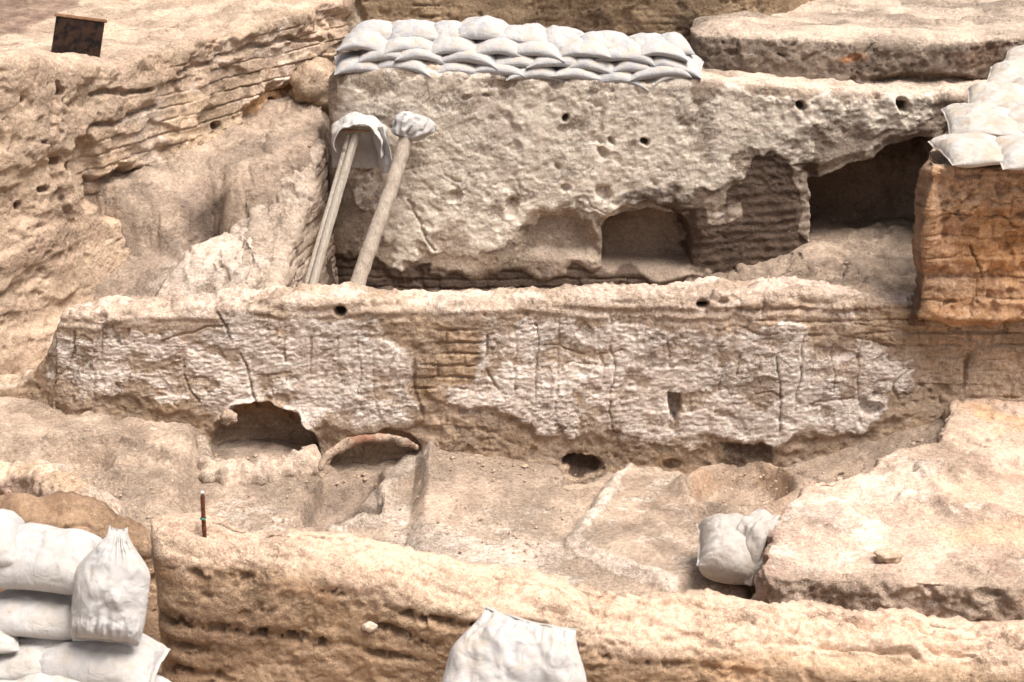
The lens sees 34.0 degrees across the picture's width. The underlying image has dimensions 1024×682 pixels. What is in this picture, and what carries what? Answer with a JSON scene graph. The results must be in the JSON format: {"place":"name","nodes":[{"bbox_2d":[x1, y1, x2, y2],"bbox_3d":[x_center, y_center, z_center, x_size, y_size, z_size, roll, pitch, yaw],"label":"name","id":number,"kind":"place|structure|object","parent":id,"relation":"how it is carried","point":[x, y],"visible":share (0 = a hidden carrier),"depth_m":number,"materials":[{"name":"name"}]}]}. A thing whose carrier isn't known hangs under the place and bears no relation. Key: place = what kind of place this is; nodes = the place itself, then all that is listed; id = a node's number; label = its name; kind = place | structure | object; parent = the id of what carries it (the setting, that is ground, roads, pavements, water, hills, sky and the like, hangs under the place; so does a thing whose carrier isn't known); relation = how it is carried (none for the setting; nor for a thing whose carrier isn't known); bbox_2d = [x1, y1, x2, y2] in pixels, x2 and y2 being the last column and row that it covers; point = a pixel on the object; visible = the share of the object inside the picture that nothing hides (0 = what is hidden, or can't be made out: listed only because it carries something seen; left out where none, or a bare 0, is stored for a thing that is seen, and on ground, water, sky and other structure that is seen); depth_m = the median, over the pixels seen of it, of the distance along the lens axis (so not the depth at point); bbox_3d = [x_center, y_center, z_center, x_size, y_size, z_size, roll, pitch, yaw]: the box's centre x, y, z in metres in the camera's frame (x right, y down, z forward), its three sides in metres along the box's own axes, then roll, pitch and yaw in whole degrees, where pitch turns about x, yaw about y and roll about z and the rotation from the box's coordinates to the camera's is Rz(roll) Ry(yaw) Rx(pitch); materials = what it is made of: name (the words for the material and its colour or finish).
{"place":"outdoors","nodes":[
{"label":"outdoors","id":0,"kind":"place"},
{"bbox_2d":[0,49,943,598],"bbox_3d":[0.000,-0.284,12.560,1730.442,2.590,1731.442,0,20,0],"label":"ground","id":1,"kind":"structure","parent":0,"point":[184,219],"depth_m":11.87,"materials":[{"name":"soil"}]},
{"bbox_2d":[0,459,124,515],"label":"mud kerb","id":2,"kind":"structure","parent":1,"relation":"on","point":[38,477],"depth_m":10.62,"materials":[{"name":"soil"}]},
{"bbox_2d":[0,490,162,675],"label":"mud wall stub","id":3,"kind":"object","parent":1,"relation":"on","point":[72,509],"visible":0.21,"depth_m":8.72,"materials":[{"name":"soil"}]},
{"bbox_2d":[154,674,170,681],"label":"sandbag","id":4,"kind":"object","parent":1,"relation":"on","point":[158,678],"visible":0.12,"depth_m":7.89,"materials":[{"name":"white fabric"}]},
{"bbox_2d":[0,680,16,681],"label":"sandbag","id":5,"kind":"object","parent":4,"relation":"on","point":[8,680],"visible":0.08,"depth_m":7.66,"materials":[{"name":"white fabric"}]},
{"bbox_2d":[0,637,44,679],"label":"sandbag","id":6,"kind":"object","parent":5,"relation":"on","point":[23,661],"visible":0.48,"depth_m":7.68,"materials":[{"name":"white fabric"}]},
{"bbox_2d":[0,631,18,653],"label":"sandbag","id":7,"kind":"object","parent":6,"relation":"on","point":[9,644],"visible":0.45,"depth_m":7.67,"materials":[{"name":"white fabric"}]},
{"bbox_2d":[16,673,78,681],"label":"sandbag","id":8,"kind":"object","parent":4,"relation":"on","point":[39,677],"visible":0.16,"depth_m":7.65,"materials":[{"name":"white fabric"}]},
{"bbox_2d":[18,637,69,647],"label":"sandbag","id":9,"kind":"object","parent":8,"relation":"on","point":[45,643],"visible":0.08,"depth_m":7.78,"materials":[{"name":"white fabric"}]},
{"bbox_2d":[0,589,72,639],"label":"sandbag","id":10,"kind":"object","parent":9,"relation":"on","point":[35,614],"visible":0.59,"depth_m":7.72,"materials":[{"name":"white fabric"}]},
{"bbox_2d":[0,523,102,594],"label":"sandbag","id":11,"kind":"object","parent":10,"relation":"on","point":[49,558],"visible":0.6,"depth_m":7.69,"materials":[{"name":"white fabric"}]},
{"bbox_2d":[0,509,24,566],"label":"sandbag","id":12,"kind":"object","parent":11,"relation":"on","point":[11,522],"visible":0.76,"depth_m":7.70,"materials":[{"name":"white fabric"}]},
{"bbox_2d":[39,633,170,681],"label":"sandbag","id":13,"kind":"object","parent":4,"relation":"on","point":[92,661],"visible":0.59,"depth_m":7.69,"materials":[{"name":"white fabric"}]},
{"bbox_2d":[71,526,150,646],"bbox_3d":[-1.837,1.121,7.671,0.340,0.540,0.286,6,-3,-7],"label":"sandbag","id":14,"kind":"object","parent":13,"relation":"on","point":[111,589],"visible":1,"depth_m":7.58,"materials":[{"name":"white fabric"}]},
{"bbox_2d":[0,0,356,374],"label":"brick course wall","id":15,"kind":"structure","parent":1,"relation":"on","point":[157,81],"depth_m":14.53,"materials":[{"name":"beige stone"}]},
{"bbox_2d":[51,13,106,57],"bbox_3d":[-3.801,-2.626,14.627,0.480,0.429,0.041,9,1,10],"label":"scorched panel","id":16,"kind":"object","parent":15,"relation":"on","point":[78,34],"visible":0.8,"depth_m":14.61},
{"bbox_2d":[196,435,321,486],"bbox_3d":[-1.844,0.930,11.877,0.945,0.392,0.608,0,20,0],"label":"clay oven rim","id":17,"kind":"object","parent":1,"relation":"on","point":[261,469],"visible":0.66,"depth_m":11.74,"materials":[{"name":"beige soil"}]},
{"bbox_2d":[223,138,338,289],"bbox_3d":[-2.116,-0.682,14.462,0.789,1.613,3.059,2,20,6],"label":"earth wall stub","id":18,"kind":"object","parent":1,"relation":"on","point":[296,208],"visible":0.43,"depth_m":14.71,"materials":[{"name":"soil"}]},
{"bbox_2d":[289,56,334,114],"bbox_3d":[-1.908,-2.502,16.433,0.551,0.590,0.566,0,20,0],"label":"stone","id":19,"kind":"object","parent":1,"relation":"on","point":[308,81],"visible":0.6,"depth_m":16.22,"materials":[{"name":"stone"}]},
{"bbox_2d":[306,132,360,283],"bbox_3d":[-1.650,-1.010,14.891,0.122,1.615,0.971,12,23,29],"label":"plank post","id":20,"kind":"object","parent":1,"relation":"on","point":[331,209],"visible":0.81,"depth_m":14.88,"materials":[{"name":"beige wood"}]},
{"bbox_2d":[331,112,391,172],"bbox_3d":[-1.336,-1.772,15.035,0.592,0.538,0.302,0,20,0],"label":"draped sack","id":21,"kind":"object","parent":20,"relation":"on","point":[373,150],"visible":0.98,"depth_m":15.07,"materials":[{"name":"white fabric"}]},
{"bbox_2d":[318,433,418,470],"bbox_3d":[-1.005,0.756,11.718,0.734,0.224,0.126,-5,21,-14],"label":"burnt oven rim","id":22,"kind":"object","parent":1,"relation":"on","point":[343,445],"visible":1,"depth_m":11.68,"materials":[{"name":"ceramic"}]},
{"bbox_2d":[350,133,411,285],"bbox_3d":[-1.207,-0.976,14.833,0.164,1.622,1.126,11,23,29],"label":"log post","id":23,"kind":"object","parent":1,"relation":"on","point":[368,250],"visible":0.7,"depth_m":14.80,"materials":[{"name":"beige wood"}]},
{"bbox_2d":[390,111,436,141],"bbox_3d":[-0.885,-1.916,15.012,0.399,0.234,0.278,18,-3,-16],"label":"wrapped sack","id":24,"kind":"object","parent":23,"relation":"attached to","point":[415,127],"visible":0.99,"depth_m":14.91,"materials":[{"name":"white fabric"}]},
{"bbox_2d":[73,252,923,592],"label":"pebbles","id":25,"kind":"object","parent":1,"relation":"on","point":[491,490],"visible":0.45,"depth_m":11.66,"materials":[{"name":"beige stone"}]},
{"bbox_2d":[0,275,1023,483],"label":"mudbrick wall","id":26,"kind":"structure","parent":1,"relation":"on","point":[570,381],"depth_m":11.98,"materials":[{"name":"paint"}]},
{"bbox_2d":[219,409,236,426],"bbox_3d":[-2.029,0.546,11.962,0.133,0.131,0.113,0,20,0],"label":"stone","id":27,"kind":"object","parent":26,"relation":"in","point":[227,417],"visible":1,"depth_m":11.92,"materials":[{"name":"stone"}]},
{"bbox_2d":[346,0,814,51],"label":"earth wall","id":28,"kind":"structure","parent":1,"relation":"on","point":[629,17],"depth_m":16.86,"materials":[{"name":"brown soil"}]},
{"bbox_2d":[150,512,1023,681],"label":"rough brick wall","id":29,"kind":"structure","parent":1,"relation":"on","point":[236,604],"depth_m":8.18,"materials":[{"name":"brown brick"}]},
{"bbox_2d":[200,491,206,537],"bbox_3d":[-1.479,0.843,8.011,0.030,0.276,0.031,0,20,0],"label":"iron rod","id":30,"kind":"object","parent":29,"relation":"on","point":[203,516],"visible":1,"depth_m":8.00,"materials":[{"name":"brown metal"}]},
{"bbox_2d":[362,621,377,632],"bbox_3d":[-0.687,1.381,8.079,0.080,0.059,0.043,0,20,0],"label":"stone","id":31,"kind":"object","parent":29,"relation":"in","point":[369,626],"visible":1,"depth_m":8.07,"materials":[{"name":"beige stone"}]},
{"bbox_2d":[442,606,586,681],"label":"sandbag","id":32,"kind":"object","parent":29,"relation":"on","point":[491,645],"visible":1,"depth_m":7.69,"materials":[{"name":"white fabric"}]},
{"bbox_2d":[328,60,985,290],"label":"plastered wall","id":33,"kind":"structure","parent":1,"relation":"on","point":[537,183],"depth_m":15.38,"materials":[{"name":"paint"}]},
{"bbox_2d":[334,50,378,74],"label":"sandbag","id":34,"kind":"object","parent":33,"relation":"on","point":[346,62],"visible":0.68,"depth_m":15.08,"materials":[{"name":"white fabric"}]},
{"bbox_2d":[357,48,407,62],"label":"sandbag","id":35,"kind":"object","parent":33,"relation":"on","point":[369,56],"visible":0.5,"depth_m":15.06,"materials":[{"name":"white fabric"}]},
{"bbox_2d":[377,59,430,76],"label":"sandbag","id":36,"kind":"object","parent":33,"relation":"on","point":[417,66],"visible":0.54,"depth_m":15.06,"materials":[{"name":"white fabric"}]},
{"bbox_2d":[437,62,478,73],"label":"sandbag","id":37,"kind":"object","parent":33,"relation":"on","point":[466,68],"visible":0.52,"depth_m":15.08,"materials":[{"name":"white fabric"}]},
{"bbox_2d":[395,48,445,64],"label":"sandbag","id":38,"kind":"object","parent":37,"relation":"on","point":[420,54],"visible":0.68,"depth_m":15.06,"materials":[{"name":"white fabric"}]},
{"bbox_2d":[335,30,386,51],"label":"sandbag","id":39,"kind":"object","parent":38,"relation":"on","point":[368,40],"visible":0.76,"depth_m":15.09,"materials":[{"name":"white fabric"}]},
{"bbox_2d":[347,19,392,50],"bbox_3d":[-1.284,-2.828,15.336,0.534,0.185,0.409,-11,31,0],"label":"sandbag","id":40,"kind":"object","parent":39,"relation":"on","point":[383,28],"visible":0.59,"depth_m":15.27,"materials":[{"name":"white fabric"}]},
{"bbox_2d":[381,36,432,55],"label":"sandbag","id":41,"kind":"object","parent":38,"relation":"on","point":[398,44],"visible":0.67,"depth_m":15.09,"materials":[{"name":"white fabric"}]},
{"bbox_2d":[390,19,437,40],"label":"sandbag","id":42,"kind":"object","parent":41,"relation":"on","point":[425,29],"visible":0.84,"depth_m":15.19,"materials":[{"name":"white fabric"}]},
{"bbox_2d":[467,63,525,77],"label":"sandbag","id":43,"kind":"object","parent":33,"relation":"on","point":[502,69],"visible":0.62,"depth_m":15.07,"materials":[{"name":"white fabric"}]},
{"bbox_2d":[421,36,475,60],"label":"sandbag","id":44,"kind":"object","parent":43,"relation":"on","point":[441,45],"visible":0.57,"depth_m":15.10,"materials":[{"name":"white fabric"}]},
{"bbox_2d":[434,20,461,37],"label":"sandbag","id":45,"kind":"object","parent":44,"relation":"on","point":[449,28],"visible":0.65,"depth_m":15.27,"materials":[{"name":"white fabric"}]},
{"bbox_2d":[435,43,496,68],"bbox_3d":[-0.381,-2.634,15.296,0.571,0.201,0.527,6,19,4],"label":"sandbag","id":46,"kind":"object","parent":43,"relation":"on","point":[472,56],"visible":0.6,"depth_m":15.07,"materials":[{"name":"white fabric"}]},
{"bbox_2d":[506,67,563,81],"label":"sandbag","id":47,"kind":"object","parent":33,"relation":"on","point":[547,73],"visible":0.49,"depth_m":15.09,"materials":[{"name":"white fabric"}]},
{"bbox_2d":[495,54,539,68],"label":"sandbag","id":48,"kind":"object","parent":47,"relation":"on","point":[524,61],"visible":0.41,"depth_m":15.10,"materials":[{"name":"white fabric"}]},
{"bbox_2d":[475,38,523,56],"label":"sandbag","id":49,"kind":"object","parent":48,"relation":"on","point":[505,46],"visible":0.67,"depth_m":15.09,"materials":[{"name":"white fabric"}]},
{"bbox_2d":[552,67,600,80],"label":"sandbag","id":50,"kind":"object","parent":33,"relation":"on","point":[568,73],"visible":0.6,"depth_m":15.09,"materials":[{"name":"white fabric"}]},
{"bbox_2d":[526,56,575,67],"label":"sandbag","id":51,"kind":"object","parent":50,"relation":"on","point":[538,61],"visible":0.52,"depth_m":15.08,"materials":[{"name":"white fabric"}]},
{"bbox_2d":[504,23,546,42],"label":"sandbag","id":52,"kind":"object","parent":51,"relation":"on","point":[527,32],"visible":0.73,"depth_m":15.23,"materials":[{"name":"white fabric"}]},
{"bbox_2d":[507,41,564,61],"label":"sandbag","id":53,"kind":"object","parent":51,"relation":"on","point":[541,48],"visible":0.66,"depth_m":15.09,"materials":[{"name":"white fabric"}]},
{"bbox_2d":[458,15,508,39],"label":"sandbag","id":54,"kind":"object","parent":53,"relation":"on","point":[486,27],"visible":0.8,"depth_m":15.19,"materials":[{"name":"white fabric"}]},
{"bbox_2d":[546,25,583,49],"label":"sandbag","id":55,"kind":"object","parent":53,"relation":"on","point":[559,37],"visible":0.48,"depth_m":15.30,"materials":[{"name":"white fabric"}]},
{"bbox_2d":[565,57,614,73],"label":"sandbag","id":56,"kind":"object","parent":33,"relation":"on","point":[588,63],"visible":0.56,"depth_m":15.11,"materials":[{"name":"white fabric"}]},
{"bbox_2d":[559,40,611,58],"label":"sandbag","id":57,"kind":"object","parent":56,"relation":"on","point":[588,48],"visible":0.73,"depth_m":15.10,"materials":[{"name":"white fabric"}]},
{"bbox_2d":[599,61,649,91],"bbox_3d":[0.983,-2.462,15.323,0.575,0.221,0.533,8,24,0],"label":"sandbag","id":58,"kind":"object","parent":33,"relation":"on","point":[619,77],"visible":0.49,"depth_m":15.11,"materials":[{"name":"white fabric"}]},
{"bbox_2d":[628,66,691,81],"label":"sandbag","id":59,"kind":"object","parent":33,"relation":"on","point":[652,72],"visible":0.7,"depth_m":15.08,"materials":[{"name":"white fabric"}]},
{"bbox_2d":[613,61,668,81],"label":"sandbag","id":60,"kind":"object","parent":59,"relation":"on","point":[626,66],"visible":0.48,"depth_m":15.11,"materials":[{"name":"white fabric"}]},
{"bbox_2d":[580,30,628,48],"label":"sandbag","id":61,"kind":"object","parent":60,"relation":"on","point":[608,39],"visible":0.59,"depth_m":15.27,"materials":[{"name":"white fabric"}]},
{"bbox_2d":[594,38,655,66],"bbox_3d":[1.045,-2.669,15.321,0.574,0.195,0.528,6,24,2],"label":"sandbag","id":62,"kind":"object","parent":60,"relation":"on","point":[623,49],"visible":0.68,"depth_m":15.12,"materials":[{"name":"white fabric"}]},
{"bbox_2d":[650,55,703,78],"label":"sandbag","id":63,"kind":"object","parent":59,"relation":"on","point":[693,66],"visible":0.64,"depth_m":15.12,"materials":[{"name":"white fabric"}]},
{"bbox_2d":[640,37,688,61],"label":"sandbag","id":64,"kind":"object","parent":63,"relation":"on","point":[653,46],"visible":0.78,"depth_m":15.11,"materials":[{"name":"white fabric"}]},
{"bbox_2d":[628,33,664,45],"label":"sandbag","id":65,"kind":"object","parent":64,"relation":"on","point":[640,39],"visible":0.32,"depth_m":15.32,"materials":[{"name":"white fabric"}]},
{"bbox_2d":[660,32,694,54],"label":"sandbag","id":66,"kind":"object","parent":63,"relation":"on","point":[677,40],"visible":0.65,"depth_m":15.28,"materials":[{"name":"white fabric"}]},
{"bbox_2d":[651,76,692,86],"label":"sandbag","id":67,"kind":"object","parent":33,"relation":"on","point":[661,79],"visible":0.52,"depth_m":15.11,"materials":[{"name":"white fabric"}]},
{"bbox_2d":[696,513,766,585],"bbox_3d":[1.417,1.293,10.332,0.560,0.338,0.460,7,36,2],"label":"sandbag","id":68,"kind":"object","parent":1,"relation":"on","point":[724,556],"visible":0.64,"depth_m":10.16,"materials":[{"name":"white fabric"}]},
{"bbox_2d":[737,508,788,585],"bbox_3d":[1.501,1.261,10.259,0.230,0.366,0.350,17,26,39],"label":"sandbag","id":69,"kind":"object","parent":1,"relation":"on","point":[755,526],"visible":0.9,"depth_m":10.17,"materials":[{"name":"white fabric"}]},
{"bbox_2d":[690,0,1023,83],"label":"earth block","id":70,"kind":"structure","parent":1,"relation":"on","point":[865,41],"depth_m":15.60,"materials":[{"name":"beige soil"}]},
{"bbox_2d":[749,398,1023,621],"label":"earth platform","id":71,"kind":"structure","parent":1,"relation":"on","point":[944,515],"depth_m":10.10,"materials":[{"name":"soil"}]},
{"bbox_2d":[874,548,903,562],"bbox_3d":[2.197,1.258,9.768,0.150,0.079,0.141,-14,25,-34],"label":"stone","id":72,"kind":"object","parent":71,"relation":"on","point":[888,555],"visible":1,"depth_m":9.73,"materials":[{"name":"beige stone"}]},
{"bbox_2d":[908,99,1023,326],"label":"burnt brick wall","id":73,"kind":"structure","parent":1,"relation":"on","point":[967,241],"depth_m":11.49,"materials":[{"name":"brown brick"}]},
{"bbox_2d":[928,132,1003,167],"bbox_3d":[3.154,-1.309,11.408,0.480,0.135,0.560,-2,25,-6],"label":"sandbag","id":74,"kind":"object","parent":73,"relation":"on","point":[972,149],"visible":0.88,"depth_m":11.29,"materials":[{"name":"white fabric"}]},
{"bbox_2d":[941,103,1023,136],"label":"sandbag","id":75,"kind":"object","parent":73,"relation":"on","point":[987,118],"visible":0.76,"depth_m":12.00,"materials":[{"name":"white fabric"}]},
{"bbox_2d":[966,82,1023,103],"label":"sandbag","id":76,"kind":"object","parent":73,"relation":"on","point":[990,92],"visible":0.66,"depth_m":12.75,"materials":[{"name":"white fabric"}]},
{"bbox_2d":[986,60,1023,82],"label":"sandbag","id":77,"kind":"object","parent":73,"relation":"on","point":[1006,71],"visible":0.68,"depth_m":13.50,"materials":[{"name":"white fabric"}]},
{"bbox_2d":[1004,45,1023,61],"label":"sandbag","id":78,"kind":"object","parent":77,"relation":"on","point":[1015,53],"visible":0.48,"depth_m":14.21,"materials":[{"name":"white fabric"}]},
{"bbox_2d":[995,134,1023,169],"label":"sandbag","id":79,"kind":"object","parent":73,"relation":"on","point":[1012,149],"visible":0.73,"depth_m":11.20,"materials":[{"name":"white fabric"}]},
{"bbox_2d":[995,99,1023,132],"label":"sandbag","id":80,"kind":"object","parent":73,"relation":"on","point":[1016,113],"visible":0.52,"depth_m":12.17,"materials":[{"name":"white fabric"}]},
{"bbox_2d":[1011,77,1023,85],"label":"sandbag","id":81,"kind":"object","parent":73,"relation":"on","point":[1019,80],"visible":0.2,"depth_m":13.14,"materials":[{"name":"white fabric"}]}
]}

